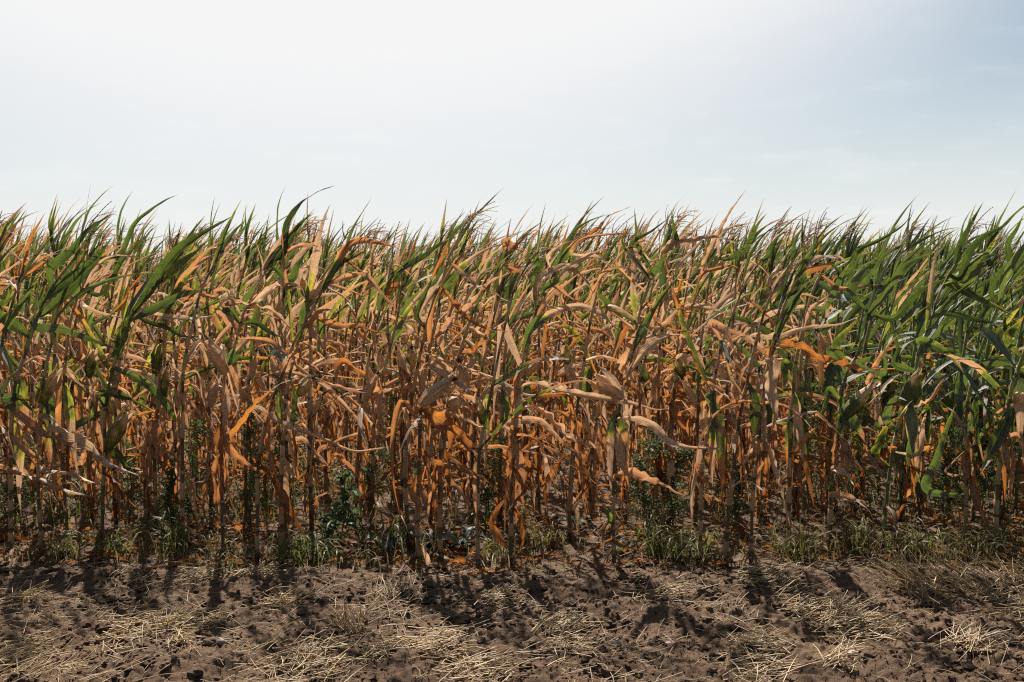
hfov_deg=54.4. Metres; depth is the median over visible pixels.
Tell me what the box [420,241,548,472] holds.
maize plant
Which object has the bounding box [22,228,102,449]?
maize plant
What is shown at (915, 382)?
maize plant
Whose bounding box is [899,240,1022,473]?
maize plant
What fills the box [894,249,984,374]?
maize plant
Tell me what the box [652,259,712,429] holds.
maize plant
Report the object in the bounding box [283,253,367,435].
maize plant
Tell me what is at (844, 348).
maize plant
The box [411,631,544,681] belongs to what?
straw clump
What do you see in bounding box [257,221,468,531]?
maize plant
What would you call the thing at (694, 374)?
maize plant
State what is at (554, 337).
maize plant
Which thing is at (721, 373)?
maize plant
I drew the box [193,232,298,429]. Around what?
maize plant
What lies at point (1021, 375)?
maize plant
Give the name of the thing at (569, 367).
maize plant
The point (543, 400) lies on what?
maize plant
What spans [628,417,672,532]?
weed
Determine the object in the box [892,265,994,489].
maize plant
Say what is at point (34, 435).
maize plant
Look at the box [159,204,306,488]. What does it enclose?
maize plant
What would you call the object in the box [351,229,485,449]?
maize plant
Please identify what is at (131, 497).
weed
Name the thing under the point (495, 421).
maize plant
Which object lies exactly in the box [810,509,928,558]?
grass tuft
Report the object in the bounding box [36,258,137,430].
maize plant
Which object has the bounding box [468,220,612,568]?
maize plant
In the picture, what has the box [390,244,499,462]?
maize plant
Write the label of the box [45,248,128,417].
maize plant
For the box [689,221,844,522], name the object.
maize plant
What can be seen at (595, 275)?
maize plant
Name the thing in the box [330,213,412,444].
maize plant
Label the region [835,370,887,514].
weed
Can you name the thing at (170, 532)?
grass tuft
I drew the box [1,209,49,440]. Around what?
maize plant
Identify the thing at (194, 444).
weed
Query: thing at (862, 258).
maize plant
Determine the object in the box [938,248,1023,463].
maize plant
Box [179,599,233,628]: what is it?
straw clump
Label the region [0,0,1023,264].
sky
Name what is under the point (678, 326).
maize plant
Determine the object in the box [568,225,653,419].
maize plant
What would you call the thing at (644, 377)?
maize plant
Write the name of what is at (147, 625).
straw clump
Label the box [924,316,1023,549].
maize plant
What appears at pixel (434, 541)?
rosette weed
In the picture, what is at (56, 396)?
maize plant
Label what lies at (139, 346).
maize plant
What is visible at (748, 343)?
maize plant
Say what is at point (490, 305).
maize plant
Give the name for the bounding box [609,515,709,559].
grass tuft
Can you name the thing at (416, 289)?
maize field
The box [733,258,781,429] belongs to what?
maize plant
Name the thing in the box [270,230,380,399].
maize plant
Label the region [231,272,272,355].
maize plant
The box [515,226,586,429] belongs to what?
maize plant
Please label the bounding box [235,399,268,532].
weed
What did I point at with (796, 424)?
maize plant
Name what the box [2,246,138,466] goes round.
maize plant
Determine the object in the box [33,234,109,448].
maize plant
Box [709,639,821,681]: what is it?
straw clump
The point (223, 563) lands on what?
grass tuft
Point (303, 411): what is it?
maize plant
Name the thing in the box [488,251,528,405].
maize plant
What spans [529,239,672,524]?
maize plant
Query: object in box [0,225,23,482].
maize plant
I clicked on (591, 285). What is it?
maize plant
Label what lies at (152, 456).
maize plant
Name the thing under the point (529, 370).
maize plant
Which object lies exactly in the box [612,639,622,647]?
stone
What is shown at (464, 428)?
maize plant
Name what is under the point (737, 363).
maize plant
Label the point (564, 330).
maize plant
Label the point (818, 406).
weed
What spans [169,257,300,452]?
maize plant
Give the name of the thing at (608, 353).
maize plant
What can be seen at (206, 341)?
maize plant
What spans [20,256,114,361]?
maize plant
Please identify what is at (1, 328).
maize plant
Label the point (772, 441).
maize plant
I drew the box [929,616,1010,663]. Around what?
straw clump
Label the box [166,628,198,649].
straw clump
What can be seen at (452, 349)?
maize plant
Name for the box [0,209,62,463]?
maize plant
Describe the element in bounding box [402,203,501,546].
maize plant
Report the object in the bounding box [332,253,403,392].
maize plant
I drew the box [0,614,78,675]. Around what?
straw clump
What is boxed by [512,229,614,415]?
maize plant
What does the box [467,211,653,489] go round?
maize plant
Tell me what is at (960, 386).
maize plant
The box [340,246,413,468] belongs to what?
maize plant
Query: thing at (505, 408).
maize plant
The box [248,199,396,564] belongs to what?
maize plant
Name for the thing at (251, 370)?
maize plant
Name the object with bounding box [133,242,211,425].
maize plant
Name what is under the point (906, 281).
maize plant
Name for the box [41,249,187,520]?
maize plant
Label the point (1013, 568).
straw clump
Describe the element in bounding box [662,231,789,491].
maize plant
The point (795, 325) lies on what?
maize plant
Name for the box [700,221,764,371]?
maize plant
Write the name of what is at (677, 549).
grass tuft
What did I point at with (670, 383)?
maize plant
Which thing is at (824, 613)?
straw clump
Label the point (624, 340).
maize plant
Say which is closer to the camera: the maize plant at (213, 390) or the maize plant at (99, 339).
the maize plant at (213, 390)
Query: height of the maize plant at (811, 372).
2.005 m
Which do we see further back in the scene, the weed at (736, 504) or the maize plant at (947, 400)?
the maize plant at (947, 400)
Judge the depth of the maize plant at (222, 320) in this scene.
9.44 m
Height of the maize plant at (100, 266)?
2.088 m
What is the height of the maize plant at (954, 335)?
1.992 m
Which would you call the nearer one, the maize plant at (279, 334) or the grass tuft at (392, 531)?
the grass tuft at (392, 531)
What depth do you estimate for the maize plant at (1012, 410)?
6.45 m
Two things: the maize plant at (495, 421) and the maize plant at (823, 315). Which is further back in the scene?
the maize plant at (823, 315)
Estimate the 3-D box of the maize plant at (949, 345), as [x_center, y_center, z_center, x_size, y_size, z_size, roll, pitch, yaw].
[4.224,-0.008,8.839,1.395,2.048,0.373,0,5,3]
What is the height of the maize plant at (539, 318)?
2.120 m
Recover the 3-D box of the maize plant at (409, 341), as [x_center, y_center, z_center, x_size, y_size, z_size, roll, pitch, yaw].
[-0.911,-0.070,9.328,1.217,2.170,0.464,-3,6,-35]
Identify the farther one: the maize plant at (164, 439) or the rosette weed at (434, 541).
the maize plant at (164, 439)
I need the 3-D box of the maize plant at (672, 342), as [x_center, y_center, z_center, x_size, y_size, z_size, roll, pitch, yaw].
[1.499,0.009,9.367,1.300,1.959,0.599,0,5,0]
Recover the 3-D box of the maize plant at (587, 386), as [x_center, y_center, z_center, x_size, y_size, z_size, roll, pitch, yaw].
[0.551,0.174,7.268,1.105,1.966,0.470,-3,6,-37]
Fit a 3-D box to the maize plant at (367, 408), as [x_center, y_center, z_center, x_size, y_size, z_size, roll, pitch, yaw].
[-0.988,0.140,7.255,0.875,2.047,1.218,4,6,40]
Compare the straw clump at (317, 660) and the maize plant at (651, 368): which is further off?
the maize plant at (651, 368)
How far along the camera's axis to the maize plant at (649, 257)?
10.21 m
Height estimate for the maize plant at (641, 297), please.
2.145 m
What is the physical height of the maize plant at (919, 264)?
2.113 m
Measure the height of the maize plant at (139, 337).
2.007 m
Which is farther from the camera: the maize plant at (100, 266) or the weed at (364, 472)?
the maize plant at (100, 266)
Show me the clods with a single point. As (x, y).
(592, 660)
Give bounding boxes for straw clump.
[0,580,63,607]
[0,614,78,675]
[2,635,103,681]
[89,600,193,652]
[105,557,173,595]
[132,602,213,640]
[165,558,222,586]
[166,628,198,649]
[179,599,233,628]
[227,561,286,578]
[238,616,369,681]
[251,581,318,606]
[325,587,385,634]
[349,635,407,663]
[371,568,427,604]
[383,616,485,659]
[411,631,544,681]
[465,582,532,611]
[514,623,626,665]
[528,600,604,637]
[607,567,720,602]
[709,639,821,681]
[719,618,799,671]
[720,557,804,595]
[768,579,900,643]
[798,603,937,645]
[812,630,874,672]
[851,540,973,604]
[889,544,1023,603]
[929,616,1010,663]
[967,586,1023,619]
[975,541,1023,595]
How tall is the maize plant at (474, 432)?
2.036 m
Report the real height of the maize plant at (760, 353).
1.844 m
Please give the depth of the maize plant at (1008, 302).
9.36 m
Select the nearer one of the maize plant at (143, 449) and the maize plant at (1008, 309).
the maize plant at (143, 449)
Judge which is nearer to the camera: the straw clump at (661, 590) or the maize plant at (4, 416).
the straw clump at (661, 590)
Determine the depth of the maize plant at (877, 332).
7.83 m
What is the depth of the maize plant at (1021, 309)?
7.06 m
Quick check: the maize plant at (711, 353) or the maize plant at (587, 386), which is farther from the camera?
the maize plant at (711, 353)
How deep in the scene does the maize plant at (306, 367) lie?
7.08 m
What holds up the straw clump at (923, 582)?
on the ground at (690, 665)
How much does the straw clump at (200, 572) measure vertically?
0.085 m
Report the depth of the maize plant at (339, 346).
10.15 m
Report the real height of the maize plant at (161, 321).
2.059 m
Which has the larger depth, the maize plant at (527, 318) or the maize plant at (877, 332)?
the maize plant at (527, 318)
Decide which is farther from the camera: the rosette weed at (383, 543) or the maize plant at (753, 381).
the maize plant at (753, 381)
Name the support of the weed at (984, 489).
on the ground at (690, 665)
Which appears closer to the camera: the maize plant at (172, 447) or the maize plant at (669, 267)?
the maize plant at (172, 447)
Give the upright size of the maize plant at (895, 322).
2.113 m
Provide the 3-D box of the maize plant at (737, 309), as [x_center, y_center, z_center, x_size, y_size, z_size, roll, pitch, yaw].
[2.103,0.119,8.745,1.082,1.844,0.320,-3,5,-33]
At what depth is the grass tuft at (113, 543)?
5.62 m
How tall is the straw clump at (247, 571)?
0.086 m
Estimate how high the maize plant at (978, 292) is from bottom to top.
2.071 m
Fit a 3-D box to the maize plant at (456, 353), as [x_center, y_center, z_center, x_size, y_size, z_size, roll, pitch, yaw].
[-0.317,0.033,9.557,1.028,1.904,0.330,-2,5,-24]
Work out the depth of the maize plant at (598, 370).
7.89 m
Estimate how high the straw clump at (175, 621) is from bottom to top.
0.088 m
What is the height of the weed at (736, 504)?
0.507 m
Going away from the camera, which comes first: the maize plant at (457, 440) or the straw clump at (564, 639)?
the straw clump at (564, 639)
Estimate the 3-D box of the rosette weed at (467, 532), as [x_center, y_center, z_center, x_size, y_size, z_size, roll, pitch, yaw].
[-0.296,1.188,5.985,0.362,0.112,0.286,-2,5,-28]
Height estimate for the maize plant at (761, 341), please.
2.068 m
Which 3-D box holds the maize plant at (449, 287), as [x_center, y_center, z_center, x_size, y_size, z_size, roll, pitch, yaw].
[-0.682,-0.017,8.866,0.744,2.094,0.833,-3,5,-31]
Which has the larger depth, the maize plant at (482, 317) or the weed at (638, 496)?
the maize plant at (482, 317)
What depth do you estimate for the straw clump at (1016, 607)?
4.88 m
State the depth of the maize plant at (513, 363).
8.67 m
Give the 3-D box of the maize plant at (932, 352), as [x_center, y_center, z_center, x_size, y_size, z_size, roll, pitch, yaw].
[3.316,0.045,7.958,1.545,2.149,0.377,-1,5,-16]
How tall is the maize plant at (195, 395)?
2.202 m
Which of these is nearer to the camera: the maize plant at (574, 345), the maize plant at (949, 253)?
the maize plant at (949, 253)
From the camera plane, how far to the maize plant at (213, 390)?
6.41 m
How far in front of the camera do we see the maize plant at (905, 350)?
8.66 m
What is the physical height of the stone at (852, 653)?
0.039 m
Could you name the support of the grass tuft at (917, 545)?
on the ground at (690, 665)
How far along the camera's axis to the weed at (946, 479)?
6.25 m
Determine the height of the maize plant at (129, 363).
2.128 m
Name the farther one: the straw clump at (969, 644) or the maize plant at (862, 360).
the maize plant at (862, 360)
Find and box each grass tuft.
[27,527,89,559]
[83,524,165,562]
[116,507,210,554]
[189,548,248,574]
[263,524,360,571]
[266,520,362,564]
[343,502,444,558]
[472,527,536,561]
[515,518,575,550]
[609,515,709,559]
[638,524,726,565]
[653,522,759,568]
[753,523,854,567]
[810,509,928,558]
[863,522,959,561]
[932,522,1021,562]
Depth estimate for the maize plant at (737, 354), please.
7.85 m
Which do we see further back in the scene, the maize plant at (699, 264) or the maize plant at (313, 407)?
the maize plant at (699, 264)
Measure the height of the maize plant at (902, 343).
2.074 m
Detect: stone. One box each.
[216,638,225,644]
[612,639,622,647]
[848,650,857,657]
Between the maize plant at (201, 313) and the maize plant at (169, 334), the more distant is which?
the maize plant at (169, 334)
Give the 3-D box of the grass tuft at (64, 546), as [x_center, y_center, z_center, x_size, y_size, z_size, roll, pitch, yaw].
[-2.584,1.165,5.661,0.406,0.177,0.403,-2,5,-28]
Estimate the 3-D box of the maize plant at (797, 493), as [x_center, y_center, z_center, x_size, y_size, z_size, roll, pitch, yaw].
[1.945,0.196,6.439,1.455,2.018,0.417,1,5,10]
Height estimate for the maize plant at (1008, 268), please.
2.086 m
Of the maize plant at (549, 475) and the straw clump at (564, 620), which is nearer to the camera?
the straw clump at (564, 620)
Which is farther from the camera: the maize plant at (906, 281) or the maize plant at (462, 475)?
the maize plant at (906, 281)
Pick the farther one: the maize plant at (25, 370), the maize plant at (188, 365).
the maize plant at (188, 365)
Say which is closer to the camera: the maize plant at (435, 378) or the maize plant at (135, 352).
the maize plant at (435, 378)
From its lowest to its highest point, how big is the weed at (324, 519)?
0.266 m
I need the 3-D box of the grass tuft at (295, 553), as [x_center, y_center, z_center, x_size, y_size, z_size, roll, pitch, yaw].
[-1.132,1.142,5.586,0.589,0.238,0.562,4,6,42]
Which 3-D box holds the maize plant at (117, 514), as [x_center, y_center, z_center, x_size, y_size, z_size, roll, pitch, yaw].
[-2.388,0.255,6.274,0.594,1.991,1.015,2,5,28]
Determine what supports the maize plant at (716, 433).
on the ground at (690, 665)
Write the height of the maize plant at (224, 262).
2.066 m
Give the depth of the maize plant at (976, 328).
9.38 m
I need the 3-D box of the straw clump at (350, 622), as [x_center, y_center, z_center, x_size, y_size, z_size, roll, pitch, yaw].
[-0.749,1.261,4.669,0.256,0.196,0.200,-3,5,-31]
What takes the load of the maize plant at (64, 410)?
on the ground at (690, 665)
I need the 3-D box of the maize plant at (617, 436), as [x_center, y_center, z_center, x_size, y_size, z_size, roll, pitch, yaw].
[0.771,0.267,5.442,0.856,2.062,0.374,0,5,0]
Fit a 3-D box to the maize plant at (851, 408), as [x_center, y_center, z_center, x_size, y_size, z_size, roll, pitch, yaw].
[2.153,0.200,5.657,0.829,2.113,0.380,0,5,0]
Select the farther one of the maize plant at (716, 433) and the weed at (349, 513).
the weed at (349, 513)
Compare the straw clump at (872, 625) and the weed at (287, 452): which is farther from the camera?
the weed at (287, 452)
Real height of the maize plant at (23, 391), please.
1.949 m
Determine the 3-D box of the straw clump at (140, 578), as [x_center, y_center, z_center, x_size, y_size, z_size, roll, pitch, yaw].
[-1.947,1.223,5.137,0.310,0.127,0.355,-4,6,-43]
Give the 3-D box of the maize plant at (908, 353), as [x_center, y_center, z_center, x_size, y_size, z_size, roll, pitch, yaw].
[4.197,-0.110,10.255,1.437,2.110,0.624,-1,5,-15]
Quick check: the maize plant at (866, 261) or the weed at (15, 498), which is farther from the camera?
the maize plant at (866, 261)
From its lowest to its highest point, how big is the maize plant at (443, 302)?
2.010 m
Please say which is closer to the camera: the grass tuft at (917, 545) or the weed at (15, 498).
the grass tuft at (917, 545)
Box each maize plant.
[0,186,120,557]
[0,202,69,516]
[0,205,170,490]
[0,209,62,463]
[0,211,44,494]
[0,213,80,413]
[0,214,94,463]
[0,217,69,475]
[0,218,64,361]
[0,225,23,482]
[0,234,81,467]
[0,238,50,454]
[0,241,41,446]
[0,251,40,498]
[0,305,25,463]
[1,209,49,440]
[1,254,41,360]
[2,237,108,492]
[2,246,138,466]
[4,237,173,491]
[5,229,86,522]
[17,234,79,392]
[19,217,229,540]
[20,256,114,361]
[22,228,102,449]
[30,196,170,517]
[30,216,117,464]
[32,190,153,556]
[32,191,165,467]
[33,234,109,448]
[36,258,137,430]
[36,297,64,373]
[39,225,211,531]
[40,248,85,405]
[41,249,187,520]
[44,226,129,435]
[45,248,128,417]
[52,231,244,526]
[54,196,173,540]
[67,240,172,442]
[73,235,170,394]
[75,219,297,525]
[82,260,187,432]
[83,251,149,383]
[97,255,220,447]
[105,199,247,549]
[108,243,210,409]
[112,207,190,462]
[114,254,194,408]
[115,252,329,525]
[121,237,197,488]
[123,221,244,536]
[123,228,244,494]
[124,244,217,414]
[125,207,289,470]
[126,230,211,448]
[131,230,235,412]
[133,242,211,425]
[133,250,256,381]
[135,226,263,446]
[138,228,222,406]
[143,222,221,418]
[151,242,252,455]
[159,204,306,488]
[162,198,275,492]
[168,251,220,416]
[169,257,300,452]
[170,241,261,379]
[179,216,320,488]
[179,229,272,377]
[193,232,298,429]
[194,186,332,559]
[195,226,342,495]
[195,266,304,467]
[201,239,346,522]
[215,227,322,438]
[229,190,383,521]
[229,199,436,526]
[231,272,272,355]
[239,216,343,434]
[240,243,386,472]
[240,248,338,442]
[240,286,357,450]
[247,215,324,468]
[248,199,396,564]
[248,241,308,360]
[253,265,304,420]
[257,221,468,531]
[259,251,379,496]
[266,205,382,553]
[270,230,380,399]
[271,227,328,429]
[274,233,370,441]
[279,236,400,467]
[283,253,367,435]
[286,248,384,403]
[287,234,349,382]
[290,219,416,493]
[291,210,419,494]
[291,224,377,436]
[291,231,371,463]
[299,252,386,437]
[308,200,497,527]
[327,247,434,439]
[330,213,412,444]
[332,253,390,416]
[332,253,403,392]
[333,240,445,456]
[335,222,467,473]
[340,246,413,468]
[343,233,389,437]
[349,231,503,493]
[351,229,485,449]
[357,233,466,524]
[368,221,458,409]
[368,257,484,386]
[369,244,483,504]
[374,234,531,523]
[385,234,434,397]
[390,189,533,567]
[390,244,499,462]
[391,224,474,451]
[395,208,581,561]
[396,242,491,442]
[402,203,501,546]
[412,241,491,395]
[419,230,562,494]
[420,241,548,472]
[425,242,499,399]
[431,228,515,456]
[432,232,510,386]
[440,259,519,440]
[441,236,523,449]
[444,250,529,438]
[447,222,521,392]
[447,236,540,398]
[452,216,628,527]
[452,220,588,520]
[454,239,525,472]
[455,247,581,424]
[461,249,583,492]
[464,220,532,436]
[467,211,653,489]
[467,253,603,485]
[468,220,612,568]
[479,224,580,411]
[481,232,566,526]
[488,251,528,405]
[489,198,662,567]
[493,237,578,387]
[508,252,589,446]
[509,207,592,431]
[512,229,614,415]
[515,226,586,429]
[521,217,641,452]
[521,256,565,349]
[527,258,606,414]
[528,239,650,449]
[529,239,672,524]
[533,231,671,457]
[536,215,614,473]
[547,238,654,492]
[548,229,622,436]
[554,248,744,524]
[556,212,694,496]
[556,247,633,466]
[559,214,661,542]
[567,248,690,417]
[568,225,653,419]
[572,247,654,421]
[576,224,649,432]
[577,202,735,566]
[580,230,625,421]
[581,249,695,479]
[587,241,673,415]
[591,229,656,388]
[594,204,734,490]
[607,224,750,500]
[614,246,731,421]
[619,222,783,523]
[622,209,713,461]
[622,245,702,452]
[628,215,713,449]
[630,220,697,375]
[638,207,719,526]
[644,252,685,400]
[647,246,698,420]
[648,211,741,447]
[650,230,757,446]
[651,235,751,442]
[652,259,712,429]
[661,190,766,529]
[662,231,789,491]
[665,212,816,565]
[667,242,747,406]
[668,245,734,414]
[675,236,816,468]
[683,215,749,462]
[684,232,838,494]
[686,207,849,491]
[686,241,826,493]
[688,207,882,565]
[688,230,797,430]
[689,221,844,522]
[692,225,759,439]
[694,218,784,473]
[697,249,868,523]
[699,208,910,557]
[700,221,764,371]
[709,250,902,483]
[710,250,799,446]
[716,221,856,567]
[717,215,916,518]
[725,238,766,433]
[729,199,819,468]
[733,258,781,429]
[737,218,818,465]
[740,255,796,421]
[747,229,826,357]
[748,227,799,404]
[749,242,958,499]
[756,241,864,397]
[757,209,951,516]
[760,216,833,372]
[760,258,835,409]
[768,228,877,451]
[775,207,852,430]
[779,228,887,430]
[781,230,958,497]
[781,240,939,462]
[783,233,899,464]
[786,227,891,432]
[795,224,911,451]
[802,239,1007,530]
[803,236,950,445]
[816,266,936,446]
[817,229,913,411]
[817,235,904,437]
[818,191,958,551]
[822,259,874,387]
[823,203,974,437]
[830,236,894,415]
[834,239,906,398]
[847,216,1001,439]
[849,238,939,514]
[856,227,964,434]
[858,192,1023,523]
[860,231,958,493]
[863,201,1012,551]
[878,228,1004,467]
[883,209,982,445]
[888,235,1023,442]
[891,256,957,453]
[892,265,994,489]
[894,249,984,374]
[896,238,964,395]
[899,227,984,354]
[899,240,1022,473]
[910,215,1002,531]
[920,229,1023,498]
[921,214,1023,542]
[921,223,1010,432]
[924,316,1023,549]
[926,238,1023,499]
[935,214,1023,439]
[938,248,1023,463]
[941,249,1023,431]
[942,285,1023,439]
[950,226,1023,411]
[950,227,1023,380]
[956,407,1023,519]
[967,227,1023,520]
[969,229,1018,419]
[971,267,1023,350]
[971,282,1023,495]
[974,284,1023,522]
[975,320,1023,335]
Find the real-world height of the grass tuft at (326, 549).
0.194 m
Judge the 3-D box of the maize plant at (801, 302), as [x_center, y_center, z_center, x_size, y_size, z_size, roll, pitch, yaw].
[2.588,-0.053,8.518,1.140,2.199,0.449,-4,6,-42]
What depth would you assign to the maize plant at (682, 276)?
8.79 m
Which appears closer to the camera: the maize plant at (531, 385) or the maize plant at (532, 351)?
the maize plant at (531, 385)
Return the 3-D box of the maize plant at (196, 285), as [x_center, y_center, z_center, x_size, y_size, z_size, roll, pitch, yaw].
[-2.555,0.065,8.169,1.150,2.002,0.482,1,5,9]
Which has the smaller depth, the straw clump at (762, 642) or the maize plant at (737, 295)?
the straw clump at (762, 642)
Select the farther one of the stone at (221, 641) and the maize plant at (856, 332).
the maize plant at (856, 332)
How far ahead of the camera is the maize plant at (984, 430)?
6.44 m
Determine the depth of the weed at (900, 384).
7.08 m
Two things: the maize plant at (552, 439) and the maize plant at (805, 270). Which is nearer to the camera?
the maize plant at (805, 270)
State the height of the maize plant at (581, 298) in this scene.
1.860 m
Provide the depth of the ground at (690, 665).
4.88 m
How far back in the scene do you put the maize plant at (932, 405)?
6.46 m
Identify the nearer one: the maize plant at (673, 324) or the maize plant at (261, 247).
the maize plant at (261, 247)
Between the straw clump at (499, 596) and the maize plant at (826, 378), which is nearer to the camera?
the straw clump at (499, 596)
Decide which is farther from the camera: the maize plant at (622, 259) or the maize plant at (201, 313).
the maize plant at (201, 313)
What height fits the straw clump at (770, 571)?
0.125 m
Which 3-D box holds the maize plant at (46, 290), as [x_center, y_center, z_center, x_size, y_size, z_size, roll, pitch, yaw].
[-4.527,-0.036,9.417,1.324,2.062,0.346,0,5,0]
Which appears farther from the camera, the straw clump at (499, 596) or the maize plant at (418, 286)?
the maize plant at (418, 286)
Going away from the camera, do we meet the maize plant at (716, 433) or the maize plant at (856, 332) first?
the maize plant at (716, 433)
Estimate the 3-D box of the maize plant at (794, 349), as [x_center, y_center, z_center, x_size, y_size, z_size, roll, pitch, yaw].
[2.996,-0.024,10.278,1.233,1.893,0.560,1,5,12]
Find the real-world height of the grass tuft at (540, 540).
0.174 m
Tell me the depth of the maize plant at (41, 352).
10.18 m
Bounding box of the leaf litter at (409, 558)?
[0,434,1023,584]
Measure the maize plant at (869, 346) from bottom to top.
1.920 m
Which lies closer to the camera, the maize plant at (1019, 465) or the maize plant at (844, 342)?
the maize plant at (1019, 465)
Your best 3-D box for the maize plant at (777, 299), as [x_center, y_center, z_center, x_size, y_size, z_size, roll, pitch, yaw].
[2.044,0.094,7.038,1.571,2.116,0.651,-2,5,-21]
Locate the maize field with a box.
[0,211,1023,491]
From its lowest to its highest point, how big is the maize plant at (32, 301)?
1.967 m
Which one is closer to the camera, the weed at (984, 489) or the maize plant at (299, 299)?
the weed at (984, 489)
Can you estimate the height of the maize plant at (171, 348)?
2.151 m
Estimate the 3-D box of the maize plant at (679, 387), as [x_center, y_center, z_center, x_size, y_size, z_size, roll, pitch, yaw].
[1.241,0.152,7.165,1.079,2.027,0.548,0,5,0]
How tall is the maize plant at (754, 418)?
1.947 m
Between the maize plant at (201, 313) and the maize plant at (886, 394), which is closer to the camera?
the maize plant at (886, 394)
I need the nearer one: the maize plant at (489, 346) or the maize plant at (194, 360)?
the maize plant at (194, 360)
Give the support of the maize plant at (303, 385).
on the ground at (690, 665)
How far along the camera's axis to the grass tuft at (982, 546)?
5.67 m
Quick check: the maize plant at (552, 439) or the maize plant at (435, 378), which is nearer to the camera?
the maize plant at (435, 378)
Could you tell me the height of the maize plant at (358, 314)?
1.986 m
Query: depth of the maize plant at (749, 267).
7.89 m
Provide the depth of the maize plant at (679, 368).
6.26 m
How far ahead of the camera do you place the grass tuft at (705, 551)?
5.62 m
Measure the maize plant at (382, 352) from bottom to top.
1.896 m
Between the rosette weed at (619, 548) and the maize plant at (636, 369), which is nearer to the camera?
the rosette weed at (619, 548)
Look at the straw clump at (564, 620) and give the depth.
4.59 m
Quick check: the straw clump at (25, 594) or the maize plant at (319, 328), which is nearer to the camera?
the straw clump at (25, 594)
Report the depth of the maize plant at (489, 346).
9.38 m
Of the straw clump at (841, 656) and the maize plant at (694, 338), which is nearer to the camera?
the straw clump at (841, 656)
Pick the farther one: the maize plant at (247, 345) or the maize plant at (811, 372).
the maize plant at (247, 345)
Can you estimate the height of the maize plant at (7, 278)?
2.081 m
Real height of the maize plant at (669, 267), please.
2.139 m
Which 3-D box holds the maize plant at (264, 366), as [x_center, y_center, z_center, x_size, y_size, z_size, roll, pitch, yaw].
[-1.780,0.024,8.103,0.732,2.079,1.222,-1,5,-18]
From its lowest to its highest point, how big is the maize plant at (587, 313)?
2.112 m
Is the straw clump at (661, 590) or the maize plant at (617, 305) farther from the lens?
the maize plant at (617, 305)
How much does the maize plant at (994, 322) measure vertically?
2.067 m
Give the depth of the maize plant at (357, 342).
9.54 m
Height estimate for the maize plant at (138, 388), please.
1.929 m
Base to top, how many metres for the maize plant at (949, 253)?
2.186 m
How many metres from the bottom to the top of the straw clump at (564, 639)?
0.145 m
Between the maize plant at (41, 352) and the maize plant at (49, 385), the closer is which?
the maize plant at (49, 385)
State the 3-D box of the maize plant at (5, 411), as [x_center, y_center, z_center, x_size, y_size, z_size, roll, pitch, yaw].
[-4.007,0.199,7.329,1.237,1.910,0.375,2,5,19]
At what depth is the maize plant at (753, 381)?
7.94 m
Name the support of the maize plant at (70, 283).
on the ground at (690, 665)
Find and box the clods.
[0,469,1023,681]
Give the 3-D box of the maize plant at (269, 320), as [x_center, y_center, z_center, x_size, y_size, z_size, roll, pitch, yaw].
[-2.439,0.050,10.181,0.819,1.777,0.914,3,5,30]
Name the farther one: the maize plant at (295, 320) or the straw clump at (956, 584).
the maize plant at (295, 320)
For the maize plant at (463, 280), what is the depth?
7.88 m
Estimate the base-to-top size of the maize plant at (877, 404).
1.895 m
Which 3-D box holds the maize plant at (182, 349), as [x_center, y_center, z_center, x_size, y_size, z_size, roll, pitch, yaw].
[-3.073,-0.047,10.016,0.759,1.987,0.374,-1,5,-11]
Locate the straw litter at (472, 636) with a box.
[0,446,1023,681]
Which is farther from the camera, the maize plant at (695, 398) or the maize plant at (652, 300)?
the maize plant at (652, 300)
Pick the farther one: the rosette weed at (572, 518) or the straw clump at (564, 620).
the rosette weed at (572, 518)
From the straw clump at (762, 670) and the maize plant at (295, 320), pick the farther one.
the maize plant at (295, 320)
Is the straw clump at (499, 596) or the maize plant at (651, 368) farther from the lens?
the maize plant at (651, 368)
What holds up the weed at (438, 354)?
on the ground at (690, 665)
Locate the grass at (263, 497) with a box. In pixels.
[0,424,1023,579]
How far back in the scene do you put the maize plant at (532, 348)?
9.49 m
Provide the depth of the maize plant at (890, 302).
7.82 m
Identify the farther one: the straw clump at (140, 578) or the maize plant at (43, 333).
the maize plant at (43, 333)
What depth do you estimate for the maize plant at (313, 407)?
6.38 m
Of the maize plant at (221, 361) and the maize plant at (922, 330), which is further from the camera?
the maize plant at (922, 330)
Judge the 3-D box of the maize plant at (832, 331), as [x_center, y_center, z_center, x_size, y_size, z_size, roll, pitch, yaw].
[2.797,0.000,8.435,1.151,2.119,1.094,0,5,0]
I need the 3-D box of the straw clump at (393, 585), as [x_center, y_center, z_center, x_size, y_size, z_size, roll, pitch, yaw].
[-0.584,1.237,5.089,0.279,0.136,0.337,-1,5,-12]
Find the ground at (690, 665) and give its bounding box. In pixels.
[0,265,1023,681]
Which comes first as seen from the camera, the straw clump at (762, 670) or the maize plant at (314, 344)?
the straw clump at (762, 670)
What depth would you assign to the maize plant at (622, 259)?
7.18 m
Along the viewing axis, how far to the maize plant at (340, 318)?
9.39 m
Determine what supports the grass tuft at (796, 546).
on the ground at (690, 665)
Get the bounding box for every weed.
[0,440,43,524]
[117,435,153,517]
[149,455,185,532]
[169,411,225,540]
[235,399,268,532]
[271,413,307,523]
[314,507,347,544]
[320,461,361,545]
[352,446,397,519]
[361,532,412,552]
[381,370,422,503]
[396,527,461,550]
[422,309,460,482]
[431,526,485,547]
[462,433,509,523]
[555,515,594,526]
[606,539,634,555]
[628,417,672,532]
[656,444,697,526]
[719,453,765,525]
[780,378,835,509]
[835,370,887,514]
[883,326,936,499]
[920,423,973,528]
[968,394,1015,524]
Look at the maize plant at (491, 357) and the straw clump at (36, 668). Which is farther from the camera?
the maize plant at (491, 357)
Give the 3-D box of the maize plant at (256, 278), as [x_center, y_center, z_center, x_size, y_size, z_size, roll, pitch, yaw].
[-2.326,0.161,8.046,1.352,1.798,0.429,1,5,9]
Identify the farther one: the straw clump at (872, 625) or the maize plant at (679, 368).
the maize plant at (679, 368)

